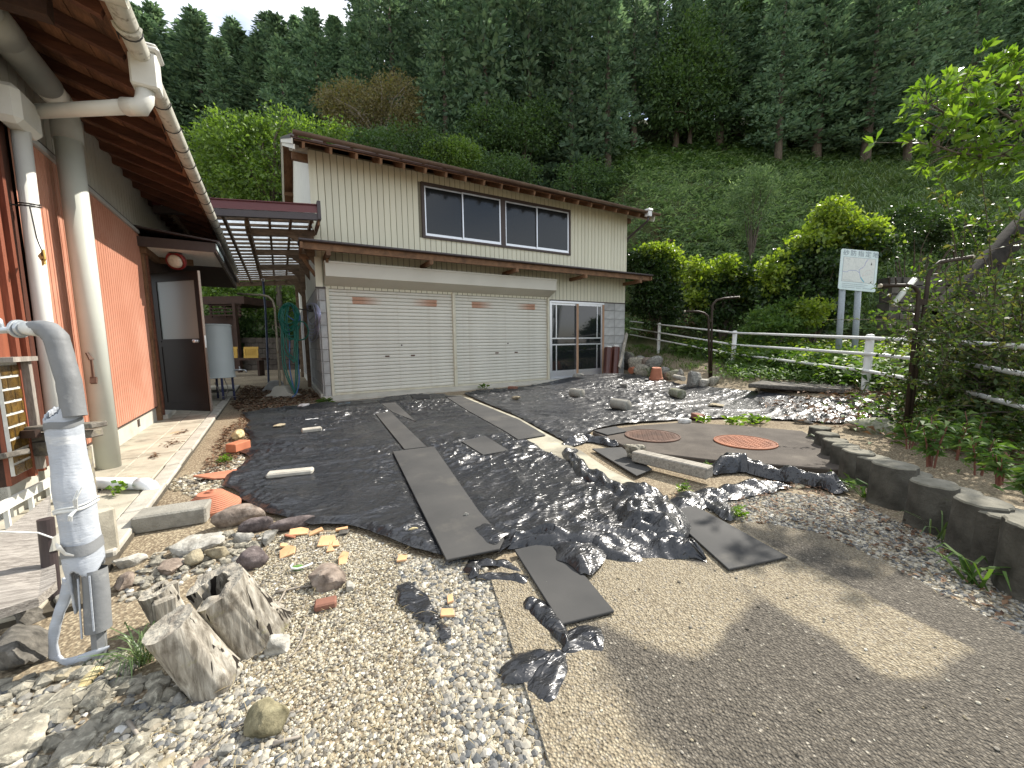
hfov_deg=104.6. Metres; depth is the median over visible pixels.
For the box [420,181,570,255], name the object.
window
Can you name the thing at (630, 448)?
concrete lump
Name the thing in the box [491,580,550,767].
drive edge
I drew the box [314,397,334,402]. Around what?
weed sprout
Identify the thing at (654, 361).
stone
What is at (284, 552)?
tile shard
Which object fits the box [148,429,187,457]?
path litter
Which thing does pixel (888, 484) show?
edging log
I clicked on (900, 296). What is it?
drain pipe
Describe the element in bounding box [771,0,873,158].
cedar tree
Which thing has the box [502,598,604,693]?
plastic scrap
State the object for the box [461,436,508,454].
rubber mat
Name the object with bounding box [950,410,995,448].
herb plant
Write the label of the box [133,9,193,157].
cedar tree
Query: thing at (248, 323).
shrub
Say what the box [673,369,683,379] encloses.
stone
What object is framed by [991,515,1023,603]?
edging log
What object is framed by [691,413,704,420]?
brick
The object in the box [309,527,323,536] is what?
tile shard
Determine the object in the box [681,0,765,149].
cedar tree
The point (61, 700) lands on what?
stone
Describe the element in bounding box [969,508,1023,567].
edging log
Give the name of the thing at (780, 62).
cedar tree
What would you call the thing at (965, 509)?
edging log
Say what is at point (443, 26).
cedar tree
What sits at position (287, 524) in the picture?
stone
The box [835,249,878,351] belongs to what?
sign board
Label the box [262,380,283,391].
pole footing
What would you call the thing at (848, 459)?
edging log
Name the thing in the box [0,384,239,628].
path
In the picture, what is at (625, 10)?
cedar tree
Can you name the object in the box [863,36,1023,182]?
broadleaf tree
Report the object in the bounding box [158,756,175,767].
stone
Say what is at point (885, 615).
drive
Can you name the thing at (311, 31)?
cedar tree
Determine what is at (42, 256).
hanging tag
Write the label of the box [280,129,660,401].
garage
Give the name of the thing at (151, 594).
tree stump
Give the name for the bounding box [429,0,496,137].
cedar tree
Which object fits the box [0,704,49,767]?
stone
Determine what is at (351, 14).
cedar tree
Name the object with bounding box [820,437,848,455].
edging log
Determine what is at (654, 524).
plastic heap
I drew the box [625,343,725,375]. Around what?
path grass
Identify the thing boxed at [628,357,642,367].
stone
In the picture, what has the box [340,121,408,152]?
bush
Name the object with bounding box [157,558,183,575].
stone
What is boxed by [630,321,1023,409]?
fence
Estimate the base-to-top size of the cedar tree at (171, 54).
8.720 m
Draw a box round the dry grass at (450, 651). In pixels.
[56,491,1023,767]
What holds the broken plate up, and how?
on the gravel at (323, 752)
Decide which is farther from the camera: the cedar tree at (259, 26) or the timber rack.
the cedar tree at (259, 26)
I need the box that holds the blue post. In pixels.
[261,278,269,381]
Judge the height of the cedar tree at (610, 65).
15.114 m
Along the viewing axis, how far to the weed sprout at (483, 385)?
9.20 m
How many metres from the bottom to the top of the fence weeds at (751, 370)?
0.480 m
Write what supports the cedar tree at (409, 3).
on the ground at (132, 613)
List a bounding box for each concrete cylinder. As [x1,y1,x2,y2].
[569,388,584,396]
[609,398,631,410]
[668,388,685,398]
[672,374,685,380]
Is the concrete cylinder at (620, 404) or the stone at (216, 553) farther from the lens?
the concrete cylinder at (620, 404)
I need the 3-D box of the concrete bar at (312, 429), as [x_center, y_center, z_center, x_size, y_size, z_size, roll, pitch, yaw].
[-2.463,0.563,4.867,0.220,0.050,0.100,-5,7,-33]
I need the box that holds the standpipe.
[0,318,112,665]
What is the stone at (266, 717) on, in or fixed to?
on the gravel at (524, 750)
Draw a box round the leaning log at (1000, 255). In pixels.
[927,209,1023,325]
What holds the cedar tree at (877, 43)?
on the ground at (132, 613)
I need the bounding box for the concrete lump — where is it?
[623,444,646,457]
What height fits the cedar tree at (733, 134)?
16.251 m
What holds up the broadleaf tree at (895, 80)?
on the ground at (132, 613)
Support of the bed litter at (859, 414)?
on the ground at (132, 613)
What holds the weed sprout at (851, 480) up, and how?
on the ground at (132, 613)
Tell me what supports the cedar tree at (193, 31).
on the ground at (132, 613)
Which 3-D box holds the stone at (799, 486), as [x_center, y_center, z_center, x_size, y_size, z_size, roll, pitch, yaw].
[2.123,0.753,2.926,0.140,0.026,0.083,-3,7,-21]
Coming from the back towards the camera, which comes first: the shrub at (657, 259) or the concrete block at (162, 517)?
the shrub at (657, 259)
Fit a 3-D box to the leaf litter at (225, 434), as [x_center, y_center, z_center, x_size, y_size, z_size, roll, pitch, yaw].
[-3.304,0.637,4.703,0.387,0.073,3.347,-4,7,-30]
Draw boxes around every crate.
[233,347,237,357]
[243,347,258,357]
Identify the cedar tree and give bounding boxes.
[129,1,140,13]
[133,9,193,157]
[134,0,190,130]
[164,10,217,197]
[165,44,196,118]
[166,17,180,32]
[168,3,214,139]
[192,35,248,197]
[210,24,259,186]
[219,14,242,84]
[228,35,280,164]
[232,30,290,113]
[247,34,314,201]
[248,9,272,36]
[261,9,312,127]
[284,13,300,44]
[287,30,315,121]
[291,5,345,138]
[297,6,323,73]
[307,36,352,122]
[322,14,345,80]
[326,18,376,144]
[338,0,388,106]
[339,0,388,71]
[343,0,387,55]
[358,0,426,150]
[383,0,442,124]
[393,0,466,157]
[411,0,476,169]
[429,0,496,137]
[448,0,528,181]
[455,1,523,130]
[476,0,549,180]
[496,0,568,188]
[510,0,586,189]
[521,0,593,188]
[531,0,614,197]
[556,0,604,173]
[574,0,624,166]
[581,0,643,175]
[599,0,643,123]
[610,0,667,146]
[626,0,676,134]
[636,0,671,126]
[637,0,714,148]
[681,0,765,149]
[686,0,707,62]
[724,0,798,144]
[725,1,758,135]
[738,0,831,161]
[764,0,859,144]
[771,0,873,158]
[799,0,945,161]
[820,0,871,139]
[837,0,921,137]
[850,0,927,134]
[854,0,965,166]
[882,0,996,157]
[923,0,969,65]
[928,0,1021,149]
[963,0,1023,114]
[987,0,1023,109]
[988,1,1021,38]
[990,19,1023,147]
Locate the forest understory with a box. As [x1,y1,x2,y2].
[398,133,1020,199]
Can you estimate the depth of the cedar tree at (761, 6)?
30.55 m
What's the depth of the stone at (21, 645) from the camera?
1.38 m
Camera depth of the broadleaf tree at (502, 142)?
25.93 m
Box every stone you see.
[0,624,48,670]
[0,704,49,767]
[13,607,45,624]
[41,687,74,716]
[47,726,98,767]
[53,594,71,604]
[54,666,79,681]
[71,746,94,767]
[73,666,104,689]
[78,681,110,711]
[112,553,147,568]
[114,571,134,590]
[114,725,127,735]
[142,682,164,707]
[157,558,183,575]
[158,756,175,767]
[169,532,224,556]
[172,691,187,705]
[176,712,197,722]
[184,548,203,566]
[191,757,209,767]
[204,546,228,559]
[210,503,265,527]
[217,743,233,756]
[230,756,241,767]
[231,429,244,439]
[233,532,253,542]
[236,546,268,569]
[237,516,273,532]
[243,696,289,738]
[262,529,277,546]
[264,634,290,656]
[268,515,313,530]
[273,423,284,426]
[297,403,309,406]
[308,562,345,592]
[346,580,354,591]
[572,373,583,376]
[624,352,632,364]
[624,356,633,369]
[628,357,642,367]
[633,364,650,375]
[642,357,650,364]
[645,356,662,367]
[661,367,669,375]
[666,370,678,379]
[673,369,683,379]
[678,418,691,422]
[687,371,701,386]
[699,379,709,385]
[708,376,719,385]
[708,403,723,406]
[790,484,805,488]
[793,418,812,423]
[844,417,899,436]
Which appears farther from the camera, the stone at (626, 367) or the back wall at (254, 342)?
the back wall at (254, 342)
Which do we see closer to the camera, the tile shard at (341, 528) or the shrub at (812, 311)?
the tile shard at (341, 528)
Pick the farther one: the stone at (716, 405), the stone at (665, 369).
the stone at (665, 369)
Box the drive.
[491,521,1023,767]
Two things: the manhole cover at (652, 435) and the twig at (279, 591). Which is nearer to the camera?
the twig at (279, 591)
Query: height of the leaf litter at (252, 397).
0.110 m
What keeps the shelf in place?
on the ground at (132, 613)
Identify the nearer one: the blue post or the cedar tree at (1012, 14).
the blue post
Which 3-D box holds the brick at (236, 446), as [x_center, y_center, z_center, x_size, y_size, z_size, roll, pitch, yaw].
[-2.822,0.639,4.081,0.115,0.085,0.200,0,6,8]
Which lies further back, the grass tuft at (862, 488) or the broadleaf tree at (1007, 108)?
the broadleaf tree at (1007, 108)
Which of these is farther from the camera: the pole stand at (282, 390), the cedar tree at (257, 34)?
the cedar tree at (257, 34)
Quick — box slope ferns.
[597,144,1023,339]
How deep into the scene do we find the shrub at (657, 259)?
13.74 m
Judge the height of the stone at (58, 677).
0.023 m
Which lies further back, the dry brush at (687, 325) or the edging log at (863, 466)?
the dry brush at (687, 325)
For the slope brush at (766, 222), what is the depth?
22.40 m
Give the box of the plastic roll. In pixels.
[670,452,854,518]
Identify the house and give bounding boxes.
[0,0,238,518]
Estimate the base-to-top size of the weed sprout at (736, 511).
0.112 m
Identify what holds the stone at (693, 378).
on the ground at (132, 613)
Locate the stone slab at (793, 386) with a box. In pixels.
[748,380,855,393]
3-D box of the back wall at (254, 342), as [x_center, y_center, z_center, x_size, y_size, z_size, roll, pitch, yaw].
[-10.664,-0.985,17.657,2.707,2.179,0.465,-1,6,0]
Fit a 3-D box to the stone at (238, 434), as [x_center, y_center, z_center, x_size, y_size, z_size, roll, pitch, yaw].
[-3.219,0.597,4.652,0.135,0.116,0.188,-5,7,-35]
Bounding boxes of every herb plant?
[889,417,932,448]
[911,414,959,467]
[919,413,962,433]
[943,419,981,460]
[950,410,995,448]
[951,436,1019,475]
[974,446,1023,485]
[1000,464,1023,501]
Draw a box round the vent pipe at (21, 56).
[0,9,121,469]
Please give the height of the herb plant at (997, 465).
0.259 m
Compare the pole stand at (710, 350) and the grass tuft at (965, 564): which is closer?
the grass tuft at (965, 564)
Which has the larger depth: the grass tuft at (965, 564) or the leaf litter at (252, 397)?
the leaf litter at (252, 397)
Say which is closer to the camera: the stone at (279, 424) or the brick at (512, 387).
the stone at (279, 424)
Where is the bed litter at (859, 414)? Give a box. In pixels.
[759,384,1023,464]
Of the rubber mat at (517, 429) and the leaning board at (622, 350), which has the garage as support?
the leaning board at (622, 350)
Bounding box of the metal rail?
[0,477,51,529]
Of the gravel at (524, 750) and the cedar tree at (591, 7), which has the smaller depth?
the gravel at (524, 750)
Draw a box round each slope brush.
[601,150,1023,336]
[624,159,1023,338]
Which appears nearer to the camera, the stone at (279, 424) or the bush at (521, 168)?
the stone at (279, 424)
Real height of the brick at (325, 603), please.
0.030 m
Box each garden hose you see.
[278,302,308,393]
[286,305,300,396]
[303,303,320,341]
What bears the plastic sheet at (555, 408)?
on the ground at (132, 613)
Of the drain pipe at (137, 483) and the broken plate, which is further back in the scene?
the drain pipe at (137, 483)
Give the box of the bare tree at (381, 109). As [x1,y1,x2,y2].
[302,63,431,145]
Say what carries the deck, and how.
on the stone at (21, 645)
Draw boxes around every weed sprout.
[105,480,134,495]
[214,453,232,462]
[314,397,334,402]
[478,383,489,388]
[676,479,693,491]
[693,415,711,422]
[720,415,747,425]
[730,505,749,518]
[741,413,771,424]
[830,469,864,488]
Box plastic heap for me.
[473,433,709,575]
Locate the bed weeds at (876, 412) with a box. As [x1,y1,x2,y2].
[815,385,1023,491]
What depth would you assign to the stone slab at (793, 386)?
6.45 m
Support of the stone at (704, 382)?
on the ground at (132, 613)
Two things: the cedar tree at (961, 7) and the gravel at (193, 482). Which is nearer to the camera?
the gravel at (193, 482)
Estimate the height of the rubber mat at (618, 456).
0.012 m
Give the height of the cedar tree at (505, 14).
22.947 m
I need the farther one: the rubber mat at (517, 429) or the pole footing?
the pole footing
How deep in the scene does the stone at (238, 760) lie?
1.04 m
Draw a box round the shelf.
[234,358,269,375]
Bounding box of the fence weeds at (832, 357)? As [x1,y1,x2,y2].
[666,336,936,392]
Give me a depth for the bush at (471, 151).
22.44 m
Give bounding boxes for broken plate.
[290,562,312,569]
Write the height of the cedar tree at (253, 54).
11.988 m
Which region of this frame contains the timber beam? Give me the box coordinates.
[632,449,712,479]
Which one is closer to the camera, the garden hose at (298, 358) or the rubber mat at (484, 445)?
the rubber mat at (484, 445)
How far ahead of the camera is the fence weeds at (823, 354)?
8.76 m
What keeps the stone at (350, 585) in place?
on the gravel at (323, 752)
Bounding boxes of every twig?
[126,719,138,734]
[203,711,294,752]
[272,735,301,745]
[275,585,312,593]
[284,625,307,660]
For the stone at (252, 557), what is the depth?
1.95 m
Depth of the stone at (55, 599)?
1.69 m
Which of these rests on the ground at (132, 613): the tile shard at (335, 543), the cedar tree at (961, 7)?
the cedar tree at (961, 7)
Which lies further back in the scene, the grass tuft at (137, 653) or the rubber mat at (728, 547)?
the rubber mat at (728, 547)
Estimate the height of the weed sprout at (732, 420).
0.132 m
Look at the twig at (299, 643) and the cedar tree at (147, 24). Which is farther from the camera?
the cedar tree at (147, 24)
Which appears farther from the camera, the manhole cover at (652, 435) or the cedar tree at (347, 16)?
the cedar tree at (347, 16)
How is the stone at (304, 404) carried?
on the plastic sheet at (356, 477)
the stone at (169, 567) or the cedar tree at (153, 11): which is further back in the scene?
the cedar tree at (153, 11)
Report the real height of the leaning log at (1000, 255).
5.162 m
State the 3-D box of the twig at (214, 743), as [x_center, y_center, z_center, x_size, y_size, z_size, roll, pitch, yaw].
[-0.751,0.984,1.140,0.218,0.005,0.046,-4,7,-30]
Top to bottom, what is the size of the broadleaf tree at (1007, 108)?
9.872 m
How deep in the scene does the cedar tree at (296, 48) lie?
34.26 m
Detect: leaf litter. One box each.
[200,417,251,480]
[230,385,320,412]
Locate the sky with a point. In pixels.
(244, 11)
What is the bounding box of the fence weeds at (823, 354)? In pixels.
[679,335,972,380]
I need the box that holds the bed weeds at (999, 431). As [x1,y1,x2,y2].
[859,371,1023,458]
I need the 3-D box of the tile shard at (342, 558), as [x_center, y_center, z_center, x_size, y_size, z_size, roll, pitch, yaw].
[-0.858,0.887,2.017,0.049,0.012,0.077,3,33,-25]
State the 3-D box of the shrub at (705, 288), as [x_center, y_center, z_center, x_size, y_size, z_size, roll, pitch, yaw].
[6.596,-2.634,12.710,3.059,2.893,2.071,-1,6,-3]
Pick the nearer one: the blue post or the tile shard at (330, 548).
the tile shard at (330, 548)
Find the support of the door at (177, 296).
in the house
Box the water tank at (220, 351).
[205,324,246,399]
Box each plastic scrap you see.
[396,580,451,639]
[461,558,529,581]
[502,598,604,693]
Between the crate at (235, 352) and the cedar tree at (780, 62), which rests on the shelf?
the crate at (235, 352)
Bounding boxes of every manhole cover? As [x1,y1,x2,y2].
[625,429,680,442]
[713,435,778,449]
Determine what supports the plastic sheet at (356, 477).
on the ground at (132, 613)
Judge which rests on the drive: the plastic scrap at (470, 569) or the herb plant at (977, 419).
the plastic scrap at (470, 569)
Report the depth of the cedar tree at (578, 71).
33.52 m
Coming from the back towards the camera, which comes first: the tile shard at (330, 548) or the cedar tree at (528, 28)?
the cedar tree at (528, 28)
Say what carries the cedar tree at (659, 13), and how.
on the ground at (132, 613)
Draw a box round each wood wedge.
[151,593,177,622]
[164,580,179,594]
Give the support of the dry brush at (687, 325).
on the ground at (132, 613)
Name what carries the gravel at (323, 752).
on the ground at (132, 613)
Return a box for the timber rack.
[0,421,107,494]
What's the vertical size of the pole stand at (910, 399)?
1.810 m
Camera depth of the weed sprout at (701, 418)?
5.13 m
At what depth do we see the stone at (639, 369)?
11.17 m
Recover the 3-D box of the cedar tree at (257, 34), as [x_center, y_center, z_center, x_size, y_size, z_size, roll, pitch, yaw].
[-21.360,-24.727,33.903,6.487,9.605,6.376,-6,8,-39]
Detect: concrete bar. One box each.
[266,467,313,478]
[301,426,321,432]
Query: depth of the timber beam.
3.15 m
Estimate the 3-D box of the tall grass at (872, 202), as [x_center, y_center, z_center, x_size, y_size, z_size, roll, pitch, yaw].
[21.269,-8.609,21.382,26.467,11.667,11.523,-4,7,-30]
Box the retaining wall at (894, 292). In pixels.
[875,277,996,328]
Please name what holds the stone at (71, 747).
on the ground at (132, 613)
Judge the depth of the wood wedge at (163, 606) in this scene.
1.49 m
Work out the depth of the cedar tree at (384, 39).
30.42 m
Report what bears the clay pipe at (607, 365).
on the garage
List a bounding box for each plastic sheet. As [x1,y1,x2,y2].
[222,393,620,554]
[465,373,897,440]
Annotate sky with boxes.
[129,0,1001,119]
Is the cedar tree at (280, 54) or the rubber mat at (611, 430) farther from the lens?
the cedar tree at (280, 54)
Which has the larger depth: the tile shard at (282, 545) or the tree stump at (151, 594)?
the tile shard at (282, 545)
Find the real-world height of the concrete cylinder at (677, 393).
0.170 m
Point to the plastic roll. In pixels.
(712, 499)
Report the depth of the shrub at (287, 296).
19.28 m
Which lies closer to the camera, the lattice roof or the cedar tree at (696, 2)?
the lattice roof
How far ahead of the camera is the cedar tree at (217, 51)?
26.99 m
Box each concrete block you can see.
[97,504,119,551]
[130,499,211,533]
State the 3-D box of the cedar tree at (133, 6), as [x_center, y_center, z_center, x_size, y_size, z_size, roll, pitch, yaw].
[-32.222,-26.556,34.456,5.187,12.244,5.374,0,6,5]
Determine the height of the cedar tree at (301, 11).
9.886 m
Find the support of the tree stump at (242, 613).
on the gravel at (323, 752)
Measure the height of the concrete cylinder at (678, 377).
0.123 m
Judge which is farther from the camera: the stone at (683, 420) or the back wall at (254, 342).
the back wall at (254, 342)
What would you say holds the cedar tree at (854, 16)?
on the ground at (132, 613)
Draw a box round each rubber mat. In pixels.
[376,412,425,449]
[378,401,415,421]
[393,446,503,560]
[410,394,429,398]
[445,396,544,439]
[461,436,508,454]
[514,547,613,624]
[592,447,651,476]
[594,426,625,434]
[683,506,787,570]
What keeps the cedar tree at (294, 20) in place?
on the ground at (132, 613)
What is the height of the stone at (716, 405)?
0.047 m
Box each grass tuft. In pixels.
[63,621,154,683]
[843,478,867,497]
[898,510,947,542]
[916,543,1010,591]
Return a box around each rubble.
[0,531,269,767]
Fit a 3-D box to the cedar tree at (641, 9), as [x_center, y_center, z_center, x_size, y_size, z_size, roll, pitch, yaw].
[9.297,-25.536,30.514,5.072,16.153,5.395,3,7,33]
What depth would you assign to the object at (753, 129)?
30.05 m
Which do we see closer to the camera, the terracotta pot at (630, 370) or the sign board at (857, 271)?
the sign board at (857, 271)
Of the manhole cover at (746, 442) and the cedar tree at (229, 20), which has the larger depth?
the cedar tree at (229, 20)
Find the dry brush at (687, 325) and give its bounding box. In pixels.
[634,219,698,337]
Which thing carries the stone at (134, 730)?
on the gravel at (524, 750)
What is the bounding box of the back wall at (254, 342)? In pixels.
[241,338,300,370]
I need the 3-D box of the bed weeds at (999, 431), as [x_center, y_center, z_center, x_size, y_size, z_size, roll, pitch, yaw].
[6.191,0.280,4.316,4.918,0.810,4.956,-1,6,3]
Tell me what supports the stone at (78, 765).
on the gravel at (323, 752)
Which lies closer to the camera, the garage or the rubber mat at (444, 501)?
the rubber mat at (444, 501)
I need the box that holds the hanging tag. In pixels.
[29,205,45,265]
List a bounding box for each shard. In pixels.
[191,489,241,517]
[193,469,236,479]
[279,543,287,547]
[279,545,295,558]
[289,527,308,535]
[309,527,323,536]
[317,535,335,546]
[326,543,333,552]
[332,540,339,546]
[335,526,347,531]
[338,529,349,534]
[338,551,348,564]
[397,555,406,561]
[440,608,454,617]
[447,594,453,603]
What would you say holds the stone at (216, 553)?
on the ground at (132, 613)
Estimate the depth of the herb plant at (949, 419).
3.67 m
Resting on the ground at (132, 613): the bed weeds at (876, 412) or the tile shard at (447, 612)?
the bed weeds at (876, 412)
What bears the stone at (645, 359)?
on the ground at (132, 613)
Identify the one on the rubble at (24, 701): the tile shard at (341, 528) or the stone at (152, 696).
the stone at (152, 696)
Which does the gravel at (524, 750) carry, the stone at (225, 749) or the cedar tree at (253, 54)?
the stone at (225, 749)
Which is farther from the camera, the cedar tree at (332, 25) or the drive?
the cedar tree at (332, 25)
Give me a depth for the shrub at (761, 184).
17.86 m
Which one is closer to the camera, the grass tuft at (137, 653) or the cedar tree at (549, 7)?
the grass tuft at (137, 653)
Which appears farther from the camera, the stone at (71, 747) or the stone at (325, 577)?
the stone at (325, 577)
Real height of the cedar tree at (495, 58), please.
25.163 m
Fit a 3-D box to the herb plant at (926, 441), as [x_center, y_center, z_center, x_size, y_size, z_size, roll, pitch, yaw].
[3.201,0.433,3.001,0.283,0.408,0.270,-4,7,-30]
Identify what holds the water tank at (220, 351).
on the path
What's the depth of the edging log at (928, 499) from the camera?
2.21 m
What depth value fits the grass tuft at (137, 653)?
1.37 m
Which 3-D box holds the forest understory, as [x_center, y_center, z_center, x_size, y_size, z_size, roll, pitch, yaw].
[14.652,-13.441,30.448,55.141,13.989,8.175,-1,6,0]
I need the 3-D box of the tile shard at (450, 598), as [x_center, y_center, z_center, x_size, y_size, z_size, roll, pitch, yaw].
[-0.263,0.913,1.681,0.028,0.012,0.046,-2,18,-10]
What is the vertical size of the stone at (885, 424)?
0.236 m
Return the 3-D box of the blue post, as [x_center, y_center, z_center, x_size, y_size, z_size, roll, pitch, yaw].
[-7.181,-1.550,11.570,0.103,3.040,0.231,-3,6,-17]
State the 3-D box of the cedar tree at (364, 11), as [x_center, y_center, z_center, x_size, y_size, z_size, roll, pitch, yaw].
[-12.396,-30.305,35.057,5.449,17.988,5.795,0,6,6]
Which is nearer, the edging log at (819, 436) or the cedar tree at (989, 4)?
the edging log at (819, 436)
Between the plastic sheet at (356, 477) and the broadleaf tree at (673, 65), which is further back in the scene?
the broadleaf tree at (673, 65)
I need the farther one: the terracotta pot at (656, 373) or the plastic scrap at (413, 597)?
the terracotta pot at (656, 373)
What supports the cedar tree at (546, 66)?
on the ground at (132, 613)
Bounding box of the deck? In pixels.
[0,495,57,618]
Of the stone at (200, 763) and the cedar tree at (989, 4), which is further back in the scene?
the cedar tree at (989, 4)
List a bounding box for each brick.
[225,440,250,452]
[314,595,336,611]
[508,386,517,388]
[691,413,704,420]
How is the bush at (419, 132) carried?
on the ground at (132, 613)
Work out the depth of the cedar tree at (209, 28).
28.90 m
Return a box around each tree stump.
[137,580,184,625]
[142,604,242,701]
[186,563,290,660]
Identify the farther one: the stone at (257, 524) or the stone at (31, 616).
the stone at (257, 524)
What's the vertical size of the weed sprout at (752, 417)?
0.190 m
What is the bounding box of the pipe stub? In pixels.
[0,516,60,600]
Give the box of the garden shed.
[203,296,272,371]
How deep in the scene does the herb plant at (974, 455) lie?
2.80 m
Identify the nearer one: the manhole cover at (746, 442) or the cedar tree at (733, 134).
the manhole cover at (746, 442)
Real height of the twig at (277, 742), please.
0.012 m
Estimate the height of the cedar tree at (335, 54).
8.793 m
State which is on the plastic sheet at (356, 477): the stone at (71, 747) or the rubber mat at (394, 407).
the rubber mat at (394, 407)
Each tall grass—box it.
[648,180,855,337]
[810,155,1023,331]
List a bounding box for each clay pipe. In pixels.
[603,346,612,372]
[611,345,619,373]
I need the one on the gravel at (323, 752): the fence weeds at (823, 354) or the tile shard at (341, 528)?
the tile shard at (341, 528)
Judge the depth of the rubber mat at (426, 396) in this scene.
7.83 m
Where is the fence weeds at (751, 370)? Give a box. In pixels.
[704,357,872,386]
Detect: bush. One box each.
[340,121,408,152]
[364,114,466,164]
[417,126,489,171]
[468,146,544,184]
[545,153,625,200]
[824,170,1023,444]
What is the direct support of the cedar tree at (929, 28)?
on the ground at (132, 613)
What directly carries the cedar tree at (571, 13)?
on the ground at (132, 613)
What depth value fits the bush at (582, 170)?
25.94 m
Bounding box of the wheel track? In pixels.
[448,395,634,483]
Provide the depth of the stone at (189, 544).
2.10 m
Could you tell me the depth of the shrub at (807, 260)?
10.55 m
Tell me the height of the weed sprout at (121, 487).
0.102 m
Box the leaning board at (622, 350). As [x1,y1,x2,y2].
[618,332,627,368]
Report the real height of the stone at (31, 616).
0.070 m
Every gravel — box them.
[91,554,549,767]
[93,531,548,767]
[168,432,846,497]
[502,570,1009,757]
[671,491,1023,634]
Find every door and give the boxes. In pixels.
[150,270,212,410]
[550,301,604,379]
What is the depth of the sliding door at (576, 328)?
11.14 m
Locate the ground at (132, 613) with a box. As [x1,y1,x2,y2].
[0,97,1023,767]
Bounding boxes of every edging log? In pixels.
[808,425,831,437]
[814,431,839,445]
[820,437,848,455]
[829,442,859,464]
[838,448,875,479]
[855,454,890,487]
[866,459,919,510]
[902,477,960,535]
[917,471,932,477]
[943,493,1014,561]
[959,486,983,495]
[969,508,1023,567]
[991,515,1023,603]
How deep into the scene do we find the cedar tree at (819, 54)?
28.45 m
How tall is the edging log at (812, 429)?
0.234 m
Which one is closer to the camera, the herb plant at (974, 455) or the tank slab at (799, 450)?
the herb plant at (974, 455)
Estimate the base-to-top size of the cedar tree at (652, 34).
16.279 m
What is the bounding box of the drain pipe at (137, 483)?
[96,477,159,489]
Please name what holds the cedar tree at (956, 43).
on the ground at (132, 613)
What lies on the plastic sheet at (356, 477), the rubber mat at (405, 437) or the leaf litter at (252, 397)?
the rubber mat at (405, 437)
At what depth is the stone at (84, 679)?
1.31 m
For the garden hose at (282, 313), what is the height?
1.931 m
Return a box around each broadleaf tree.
[180,100,361,337]
[453,87,571,181]
[632,0,752,150]
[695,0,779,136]
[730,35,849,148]
[836,7,965,144]
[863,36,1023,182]
[948,36,1023,149]
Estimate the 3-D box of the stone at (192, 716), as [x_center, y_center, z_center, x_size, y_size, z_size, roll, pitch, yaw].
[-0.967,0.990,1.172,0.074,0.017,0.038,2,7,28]
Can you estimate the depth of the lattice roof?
7.77 m
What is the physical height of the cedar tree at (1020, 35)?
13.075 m
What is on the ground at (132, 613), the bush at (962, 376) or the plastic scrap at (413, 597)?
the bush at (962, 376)
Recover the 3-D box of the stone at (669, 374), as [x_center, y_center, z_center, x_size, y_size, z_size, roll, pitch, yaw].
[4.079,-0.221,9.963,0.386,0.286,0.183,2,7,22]
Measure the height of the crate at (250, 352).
0.405 m
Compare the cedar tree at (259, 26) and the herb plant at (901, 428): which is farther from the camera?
the cedar tree at (259, 26)
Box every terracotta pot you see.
[628,367,634,373]
[649,367,662,380]
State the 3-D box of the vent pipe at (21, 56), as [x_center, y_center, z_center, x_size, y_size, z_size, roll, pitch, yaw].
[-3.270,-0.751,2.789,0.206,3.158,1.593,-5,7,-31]
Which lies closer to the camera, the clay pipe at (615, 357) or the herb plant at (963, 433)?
the herb plant at (963, 433)
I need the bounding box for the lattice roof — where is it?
[152,197,320,386]
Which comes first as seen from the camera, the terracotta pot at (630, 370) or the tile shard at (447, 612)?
the tile shard at (447, 612)
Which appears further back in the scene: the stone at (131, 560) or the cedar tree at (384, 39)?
the cedar tree at (384, 39)
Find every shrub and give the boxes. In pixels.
[201,280,295,335]
[204,309,293,357]
[625,238,690,342]
[679,252,762,340]
[719,160,786,262]
[736,292,837,345]
[743,192,910,342]
[871,197,1007,276]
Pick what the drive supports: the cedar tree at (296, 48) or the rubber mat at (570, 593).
the rubber mat at (570, 593)
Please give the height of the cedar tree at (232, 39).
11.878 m
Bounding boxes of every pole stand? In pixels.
[237,293,308,397]
[684,293,739,377]
[878,250,974,425]
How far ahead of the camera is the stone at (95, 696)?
1.22 m
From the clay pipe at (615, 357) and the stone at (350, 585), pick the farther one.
the clay pipe at (615, 357)
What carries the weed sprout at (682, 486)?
on the ground at (132, 613)
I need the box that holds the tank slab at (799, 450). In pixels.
[593,423,838,473]

